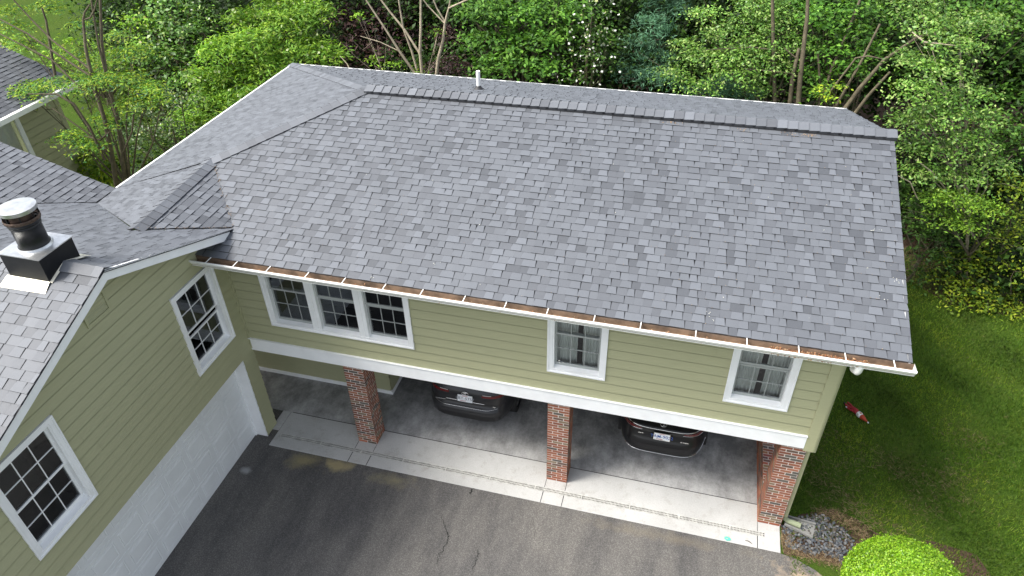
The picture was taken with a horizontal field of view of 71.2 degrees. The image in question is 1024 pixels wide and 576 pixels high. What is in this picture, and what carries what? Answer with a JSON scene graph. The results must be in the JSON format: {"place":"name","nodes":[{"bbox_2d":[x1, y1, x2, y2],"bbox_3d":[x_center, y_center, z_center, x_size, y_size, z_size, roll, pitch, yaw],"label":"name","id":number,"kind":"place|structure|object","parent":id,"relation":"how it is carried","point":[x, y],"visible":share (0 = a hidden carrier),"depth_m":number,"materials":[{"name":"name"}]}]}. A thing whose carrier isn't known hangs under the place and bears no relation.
{"place":"outdoors","nodes":[
{"label":"outdoors","id":0,"kind":"place"},
{"bbox_2d":[155,409,821,575],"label":"driveway","id":1,"kind":"structure","parent":0,"point":[268,510],"depth_m":13.47,"materials":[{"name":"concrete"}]},
{"bbox_2d":[437,514,449,562],"bbox_3d":[-1.271,4.693,13.401,0.203,0.001,1.064,0,37,2],"label":"asphalt crack","id":2,"kind":"object","parent":1,"relation":"on","point":[446,543],"visible":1,"depth_m":13.35,"materials":[{"name":"black asphalt"}]},
{"bbox_2d":[260,370,756,503],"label":"carport floor","id":3,"kind":"structure","parent":0,"point":[721,465],"depth_m":15.35,"materials":[{"name":"concrete"}]},
{"bbox_2d":[431,382,520,421],"bbox_3d":[-0.378,0.981,16.831,1.920,1.720,4.900,8,38,12],"label":"suv","id":4,"kind":"object","parent":3,"relation":"on","point":[468,403],"visible":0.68,"depth_m":15.06,"materials":[{"name":"grey paint"}]},
{"bbox_2d":[618,416,707,457],"bbox_3d":[3.594,1.628,16.087,1.850,1.440,4.920,8,38,12],"label":"sedan","id":5,"kind":"object","parent":3,"relation":"on","point":[662,438],"visible":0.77,"depth_m":14.26,"materials":[{"name":"black paint"}]},
{"bbox_2d":[0,0,1023,575],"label":"ground","id":6,"kind":"structure","parent":0,"point":[62,20],"depth_m":15.32,"materials":[{"name":"green plant"}]},
{"bbox_2d":[0,45,100,203],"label":"house section","id":7,"kind":"object","parent":6,"relation":"on","point":[25,127],"visible":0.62,"depth_m":18.55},
{"bbox_2d":[0,118,35,155],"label":"window","id":8,"kind":"structure","parent":7,"relation":"in","point":[8,136],"depth_m":18.11,"materials":[{"name":"white glass"}]},
{"bbox_2d":[0,5,165,133],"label":"young maple","id":9,"kind":"object","parent":6,"relation":"on","point":[106,51],"visible":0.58,"depth_m":26.01,"materials":[{"name":"green plant"}]},
{"bbox_2d":[0,0,181,187],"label":"mimosa tree","id":10,"kind":"object","parent":6,"relation":"on","point":[122,155],"visible":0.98,"depth_m":17.83,"materials":[{"name":"green plant"}]},
{"bbox_2d":[73,142,146,186],"bbox_3d":[-11.739,-2.825,20.739,2.693,3.530,2.266,8,38,12],"label":"rhododendron bush","id":11,"kind":"object","parent":6,"relation":"on","point":[92,168],"visible":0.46,"depth_m":19.89,"materials":[{"name":"green plant"}]},
{"bbox_2d":[57,0,173,67],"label":"shade tree","id":12,"kind":"object","parent":6,"relation":"on","point":[69,35],"visible":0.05,"depth_m":34.41,"materials":[{"name":"green plant"}]},
{"bbox_2d":[97,116,200,172],"bbox_3d":[-12.059,-4.626,23.817,5.818,2.685,2.798,24,44,29],"label":"ivy shrub","id":13,"kind":"object","parent":6,"relation":"on","point":[156,149],"visible":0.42,"depth_m":23.40,"materials":[{"name":"green plant"}]},
{"bbox_2d":[120,83,208,155],"bbox_3d":[-10.726,-4.337,22.342,3.540,3.972,2.395,8,38,12],"label":"flowering shrub","id":14,"kind":"object","parent":6,"relation":"on","point":[172,137],"visible":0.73,"depth_m":21.76,"materials":[{"name":"green plant"}]},
{"bbox_2d":[106,0,228,115],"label":"climbing vine tree","id":15,"kind":"object","parent":6,"relation":"on","point":[181,35],"visible":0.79,"depth_m":26.54,"materials":[{"name":"green plant"}]},
{"bbox_2d":[0,63,917,575],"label":"house","id":16,"kind":"structure","parent":6,"relation":"on","point":[136,413],"depth_m":12.15,"materials":[{"name":"grey"}]},
{"bbox_2d":[0,415,97,560],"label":"window","id":17,"kind":"structure","parent":16,"relation":"in","point":[45,488],"depth_m":10.60,"materials":[{"name":"clear glass"}]},
{"bbox_2d":[66,361,267,575],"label":"garage door","id":18,"kind":"structure","parent":16,"relation":"in","point":[146,530],"depth_m":13.21,"materials":[{"name":"white paint"}]},
{"bbox_2d":[169,267,235,376],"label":"window","id":19,"kind":"structure","parent":16,"relation":"in","point":[200,310],"depth_m":13.30,"materials":[{"name":"clear glass"}]},
{"bbox_2d":[257,275,414,349],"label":"window","id":20,"kind":"structure","parent":16,"relation":"in","point":[315,308],"depth_m":13.52,"materials":[{"name":"clear glass"}]},
{"bbox_2d":[259,269,869,368],"bbox_3d":[0.316,0.391,10.968,9.674,0.067,0.168,8,38,12],"label":"gutter debris","id":21,"kind":"object","parent":16,"relation":"on","point":[831,356],"visible":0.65,"depth_m":10.12,"materials":[{"name":"brown plant"}]},
{"bbox_2d":[547,320,608,380],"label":"window","id":22,"kind":"structure","parent":16,"relation":"in","point":[582,349],"depth_m":12.35,"materials":[{"name":"white glass"}]},
{"bbox_2d":[722,349,802,411],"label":"window","id":23,"kind":"structure","parent":16,"relation":"in","point":[755,379],"depth_m":11.69,"materials":[{"name":"white glass"}]},
{"bbox_2d":[269,411,779,552],"bbox_3d":[-0.118,3.809,14.561,10.640,0.062,0.970,8,38,12],"label":"concrete apron","id":24,"kind":"object","parent":6,"relation":"on","point":[662,498],"visible":0.93,"depth_m":14.39,"materials":[{"name":"grey concrete"}]},
{"bbox_2d":[279,433,763,536],"bbox_3d":[-0.158,3.912,14.434,10.073,0.052,0.098,8,38,12],"label":"trench drain","id":25,"kind":"object","parent":24,"relation":"in","point":[327,444],"visible":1,"depth_m":14.34,"materials":[{"name":"grey metal"}]},
{"bbox_2d":[293,412,757,547],"bbox_3d":[-0.194,3.779,14.569,10.001,0.004,0.981,8,38,12],"label":"slab joint","id":26,"kind":"object","parent":24,"relation":"on","point":[546,462],"visible":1,"depth_m":14.61,"materials":[{"name":"grey concrete"}]},
{"bbox_2d":[781,509,990,575],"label":"mulch bed","id":27,"kind":"object","parent":6,"relation":"on","point":[973,561],"visible":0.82,"depth_m":13.05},
{"bbox_2d":[784,515,815,538],"bbox_3d":[5.404,4.470,13.427,0.520,0.075,0.348,17,41,23],"label":"splash block","id":28,"kind":"object","parent":27,"relation":"on","point":[807,533],"depth_m":13.41,"materials":[{"name":"concrete"}]},
{"bbox_2d":[781,513,856,563],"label":"river stones","id":29,"kind":"object","parent":27,"relation":"on","point":[836,543],"visible":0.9,"depth_m":13.21,"materials":[{"name":"grey stone"}]},
{"bbox_2d":[780,502,875,572],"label":"pine needles","id":30,"kind":"object","parent":27,"relation":"on","point":[822,556],"visible":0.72,"depth_m":13.19,"materials":[{"name":"dry plant needles"}]},
{"bbox_2d":[836,532,963,575],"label":"boxwood bush","id":31,"kind":"object","parent":6,"relation":"on","point":[865,555],"visible":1,"depth_m":11.59,"materials":[{"name":"green plant"}]},
{"bbox_2d":[796,423,1005,544],"bbox_3d":[7.640,3.792,14.279,4.821,0.064,3.940,8,38,12],"label":"dry straw","id":32,"kind":"object","parent":6,"relation":"on","point":[853,503],"visible":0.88,"depth_m":14.14,"materials":[{"name":"plant"}]},
{"bbox_2d":[789,251,1023,575],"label":"grass","id":33,"kind":"structure","parent":6,"relation":"on","point":[1017,537],"depth_m":15.13,"materials":[{"name":"green plant"}]},
{"bbox_2d":[843,402,868,422],"bbox_3d":[7.533,2.721,15.642,0.172,0.147,0.695,-16,39,-18],"label":"garden gnome","id":34,"kind":"object","parent":33,"relation":"on","point":[856,411],"visible":1,"depth_m":15.63,"materials":[{"name":"red plastic"}]},
{"bbox_2d":[899,193,969,295],"bbox_3d":[10.667,-1.187,18.254,2.229,3.099,2.192,8,38,12],"label":"hazel thicket","id":35,"kind":"object","parent":6,"relation":"on","point":[919,257],"visible":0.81,"depth_m":18.27,"materials":[{"name":"green plant"}]},
{"bbox_2d":[601,0,632,86],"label":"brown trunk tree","id":36,"kind":"object","parent":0,"point":[625,23],"visible":0.13,"depth_m":25.06,"materials":[{"name":"green plant"}]},
{"bbox_2d":[226,16,1023,316],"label":"forest floor","id":37,"kind":"structure","parent":0,"point":[880,123],"depth_m":25.54,"materials":[{"name":"green plant"}]},
{"bbox_2d":[179,0,275,47],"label":"shade tree","id":38,"kind":"object","parent":37,"relation":"on","point":[222,19],"visible":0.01,"depth_m":33.96,"materials":[{"name":"green plant"}]},
{"bbox_2d":[146,0,360,144],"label":"willow oak","id":39,"kind":"object","parent":37,"relation":"on","point":[298,11],"visible":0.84,"depth_m":23.26,"materials":[{"name":"green plant"}]},
{"bbox_2d":[284,0,375,63],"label":"shade tree","id":40,"kind":"object","parent":37,"relation":"on","point":[341,41],"depth_m":31.35,"materials":[{"name":"green plant"}]},
{"bbox_2d":[313,0,473,71],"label":"purple plum tree","id":41,"kind":"object","parent":37,"relation":"on","point":[355,31],"visible":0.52,"depth_m":25.67,"materials":[{"name":"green plant"}]},
{"bbox_2d":[340,0,467,74],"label":"crape myrtle","id":42,"kind":"object","parent":37,"relation":"on","point":[437,60],"visible":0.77,"depth_m":21.21,"materials":[{"name":"brown plant"}]},
{"bbox_2d":[361,0,493,72],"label":"shade tree","id":43,"kind":"object","parent":37,"relation":"on","point":[432,40],"visible":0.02,"depth_m":28.65,"materials":[{"name":"green plant"}]},
{"bbox_2d":[416,51,482,77],"bbox_3d":[-1.969,-5.742,23.776,2.570,4.144,1.746,8,38,12],"label":"red maple shrub","id":44,"kind":"object","parent":37,"relation":"on","point":[448,66],"visible":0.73,"depth_m":22.79,"materials":[{"name":"green plant"}]},
{"bbox_2d":[440,1,555,71],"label":"shade tree","id":45,"kind":"object","parent":37,"relation":"on","point":[498,30],"visible":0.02,"depth_m":28.00,"materials":[{"name":"green plant"}]},
{"bbox_2d":[436,0,604,83],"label":"tulip tree","id":46,"kind":"object","parent":37,"relation":"on","point":[490,58],"visible":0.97,"depth_m":22.13,"materials":[{"name":"green plant"}]},
{"bbox_2d":[58,0,1023,308],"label":"woodland","id":47,"kind":"object","parent":37,"relation":"on","point":[894,40],"visible":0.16,"depth_m":22.74,"materials":[{"name":"green plant"}]},
{"bbox_2d":[549,0,641,87],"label":"rambling rose","id":48,"kind":"object","parent":37,"relation":"on","point":[590,47],"visible":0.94,"depth_m":21.62,"materials":[{"name":"green plant"}]},
{"bbox_2d":[558,0,656,90],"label":"shade tree","id":49,"kind":"object","parent":37,"relation":"on","point":[601,41],"visible":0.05,"depth_m":25.88,"materials":[{"name":"green plant"}]},
{"bbox_2d":[596,0,700,93],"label":"white pine","id":50,"kind":"object","parent":37,"relation":"on","point":[662,24],"visible":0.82,"depth_m":22.69,"materials":[{"name":"green plant"}]},
{"bbox_2d":[651,1,741,94],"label":"shade tree","id":51,"kind":"object","parent":37,"relation":"on","point":[692,35],"visible":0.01,"depth_m":27.02,"materials":[{"name":"green plant"}]},
{"bbox_2d":[666,68,769,100],"bbox_3d":[5.962,-4.685,22.027,3.283,4.286,2.396,8,38,12],"label":"shrub","id":52,"kind":"object","parent":37,"relation":"on","point":[728,89],"visible":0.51,"depth_m":20.83,"materials":[{"name":"green plant"}]},
{"bbox_2d":[639,0,826,104],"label":"hornbeam","id":53,"kind":"object","parent":37,"relation":"on","point":[774,25],"visible":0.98,"depth_m":19.84,"materials":[{"name":"green plant"}]},
{"bbox_2d":[728,0,831,101],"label":"shade tree","id":54,"kind":"object","parent":37,"relation":"on","point":[776,59],"depth_m":26.22,"materials":[{"name":"green plant"}]},
{"bbox_2d":[801,63,855,107],"bbox_3d":[8.391,-3.986,20.215,1.537,5.265,1.359,8,38,12],"label":"yellow sapling","id":55,"kind":"object","parent":37,"relation":"on","point":[827,94],"visible":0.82,"depth_m":19.13,"materials":[{"name":"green plant"}]},
{"bbox_2d":[769,0,958,113],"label":"leaning stem tree","id":56,"kind":"object","parent":37,"relation":"on","point":[821,10],"visible":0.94,"depth_m":19.51,"materials":[{"name":"green plant"}]},
{"bbox_2d":[809,1,918,109],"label":"shade tree","id":57,"kind":"object","parent":37,"relation":"on","point":[860,77],"visible":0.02,"depth_m":24.03,"materials":[{"name":"green plant"}]},
{"bbox_2d":[857,0,1023,221],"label":"dark right tree","id":58,"kind":"object","parent":37,"relation":"on","point":[1004,135],"visible":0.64,"depth_m":19.01,"materials":[{"name":"green plant"}]},
{"bbox_2d":[869,0,1023,282],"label":"privet tree","id":59,"kind":"object","parent":37,"relation":"on","point":[954,176],"visible":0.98,"depth_m":16.53,"materials":[{"name":"green plant"}]},
{"bbox_2d":[901,183,1023,287],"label":"dogwood","id":60,"kind":"object","parent":37,"relation":"on","point":[942,197],"visible":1,"depth_m":17.00,"materials":[{"name":"green plant"}]},
{"bbox_2d":[923,31,1015,156],"bbox_3d":[14.575,-6.509,23.600,5.304,5.052,5.668,8,38,12],"label":"shade tree","id":61,"kind":"object","parent":37,"relation":"on","point":[939,131],"depth_m":24.58,"materials":[{"name":"green plant"}]},
{"bbox_2d":[920,243,1023,321],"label":"hazel thicket","id":62,"kind":"object","parent":37,"relation":"on","point":[964,288],"visible":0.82,"depth_m":18.34,"materials":[{"name":"green plant"}]},
{"bbox_2d":[961,171,1023,292],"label":"hazel thicket","id":63,"kind":"object","parent":37,"relation":"on","point":[1008,234],"visible":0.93,"depth_m":17.48,"materials":[{"name":"green plant"}]}
]}

